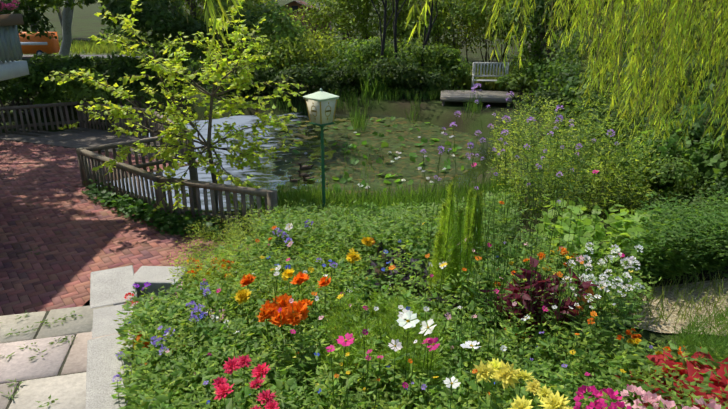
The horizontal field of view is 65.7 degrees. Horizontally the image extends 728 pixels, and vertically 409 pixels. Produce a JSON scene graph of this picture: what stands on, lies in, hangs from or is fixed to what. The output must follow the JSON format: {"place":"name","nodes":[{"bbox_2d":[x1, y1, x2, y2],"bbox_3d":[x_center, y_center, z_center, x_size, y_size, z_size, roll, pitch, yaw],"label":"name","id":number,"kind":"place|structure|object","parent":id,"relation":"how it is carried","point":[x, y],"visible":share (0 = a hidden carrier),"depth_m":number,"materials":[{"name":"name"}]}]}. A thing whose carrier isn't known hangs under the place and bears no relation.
{"place":"outdoors","nodes":[
{"label":"outdoors","id":0,"kind":"place"},
{"bbox_2d":[0,0,18,12],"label":"flowers","id":1,"kind":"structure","parent":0,"point":[10,5],"depth_m":8.59,"materials":[{"name":"pink plant"}]},
{"bbox_2d":[0,14,28,80],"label":"balcony","id":2,"kind":"structure","parent":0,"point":[10,47],"depth_m":8.83,"materials":[{"name":"paint"}]},
{"bbox_2d":[23,38,378,54],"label":"lawn","id":3,"kind":"structure","parent":0,"point":[82,47],"depth_m":38.96,"materials":[{"name":"green plant"}]},
{"bbox_2d":[97,113,502,210],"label":"pond water","id":4,"kind":"structure","parent":0,"point":[259,177],"depth_m":17.67,"materials":[{"name":"grey liquid"}]},
{"bbox_2d":[289,163,313,182],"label":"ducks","id":5,"kind":"object","parent":4,"relation":"on","point":[305,167],"visible":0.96,"depth_m":15.57,"materials":[{"name":"brown"}]},
{"bbox_2d":[268,116,480,195],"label":"lily pads","id":6,"kind":"object","parent":4,"relation":"on","point":[429,141],"visible":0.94,"depth_m":17.73,"materials":[{"name":"green plant"}]},
{"bbox_2d":[304,132,454,188],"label":"water lilies","id":7,"kind":"object","parent":6,"relation":"on","point":[396,158],"visible":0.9,"depth_m":16.93,"materials":[{"name":"white plant"}]},
{"bbox_2d":[244,66,528,269],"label":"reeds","id":8,"kind":"object","parent":4,"relation":"in","point":[365,211],"visible":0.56,"depth_m":8.32,"materials":[{"name":"green plant"}]},
{"bbox_2d":[0,0,727,408],"bbox_3d":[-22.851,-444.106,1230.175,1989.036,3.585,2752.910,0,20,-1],"label":"ground","id":9,"kind":"structure","parent":0,"point":[86,22],"depth_m":22.98,"materials":[{"name":"green plant"}]},
{"bbox_2d":[0,299,89,408],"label":"patio base","id":10,"kind":"object","parent":9,"relation":"on","point":[87,303],"depth_m":5.15,"materials":[{"name":"stone"}]},
{"bbox_2d":[0,304,135,408],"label":"flagstones","id":11,"kind":"object","parent":10,"relation":"on","point":[68,391],"visible":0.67,"depth_m":5.13,"materials":[{"name":"stone"}]},
{"bbox_2d":[18,55,200,58],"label":"lane","id":12,"kind":"structure","parent":9,"relation":"on","point":[31,56],"depth_m":35.83,"materials":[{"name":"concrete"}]},
{"bbox_2d":[19,32,59,54],"bbox_3d":[-21.088,-9.867,34.925,3.672,1.512,1.494,-2,20,-5],"label":"orange van","id":13,"kind":"object","parent":12,"relation":"on","point":[36,45],"visible":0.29,"depth_m":34.40,"materials":[{"name":"paint"}]},
{"bbox_2d":[0,127,218,208],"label":"path","id":14,"kind":"structure","parent":9,"relation":"on","point":[83,137],"depth_m":14.74,"materials":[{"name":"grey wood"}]},
{"bbox_2d":[0,139,255,315],"bbox_3d":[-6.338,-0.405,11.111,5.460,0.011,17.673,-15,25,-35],"label":"brick pavers","id":15,"kind":"object","parent":9,"relation":"on","point":[58,173],"visible":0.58,"depth_m":8.64,"materials":[{"name":"red brick"}]},
{"bbox_2d":[86,265,189,408],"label":"granite kerb","id":16,"kind":"structure","parent":9,"relation":"on","point":[113,286],"depth_m":5.78,"materials":[{"name":"grey stone"}]},
{"bbox_2d":[0,101,277,229],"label":"fence","id":17,"kind":"object","parent":9,"relation":"on","point":[84,155],"visible":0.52,"depth_m":10.32,"materials":[{"name":"brown wood"}]},
{"bbox_2d":[44,0,305,210],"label":"young tree","id":18,"kind":"object","parent":9,"relation":"on","point":[175,127],"depth_m":9.19,"materials":[{"name":"green plant"}]},
{"bbox_2d":[261,1,331,39],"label":"shrub","id":19,"kind":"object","parent":9,"relation":"on","point":[294,5],"depth_m":43.63,"materials":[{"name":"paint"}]},
{"bbox_2d":[302,88,339,209],"bbox_3d":[-0.617,-0.548,8.481,0.385,2.386,0.385,18,27,41],"label":"lantern","id":20,"kind":"object","parent":9,"relation":"on","point":[321,106],"visible":0.83,"depth_m":8.11,"materials":[{"name":"paint"}]},
{"bbox_2d":[0,0,727,190],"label":"foliage","id":21,"kind":"object","parent":9,"relation":"on","point":[560,76],"depth_m":19.89,"materials":[{"name":"green plant"}]},
{"bbox_2d":[0,83,727,408],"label":"bed","id":22,"kind":"object","parent":9,"relation":"on","point":[688,233],"depth_m":5.05,"materials":[{"name":"green plant"}]},
{"bbox_2d":[185,0,727,151],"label":"willow","id":23,"kind":"object","parent":9,"relation":"on","point":[671,32],"depth_m":3.92,"materials":[{"name":"green plant"}]},
{"bbox_2d":[440,90,511,107],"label":"jetty","id":24,"kind":"object","parent":9,"relation":"on","point":[488,96],"visible":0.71,"depth_m":23.44,"materials":[{"name":"grey wood"}]},
{"bbox_2d":[471,62,508,89],"bbox_3d":[5.685,-5.744,25.322,1.610,1.220,0.560,2,20,6],"label":"bench","id":25,"kind":"object","parent":9,"relation":"on","point":[486,75],"visible":0.75,"depth_m":25.41,"materials":[{"name":"paint"}]},
{"bbox_2d":[452,63,532,90],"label":"tall grass","id":26,"kind":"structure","parent":0,"point":[489,85],"depth_m":27.38,"materials":[{"name":"green plant"}]},
{"bbox_2d":[611,278,727,335],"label":"chip path","id":27,"kind":"structure","parent":0,"point":[663,327],"depth_m":6.07,"materials":[{"name":"beige gravel"}]}
]}

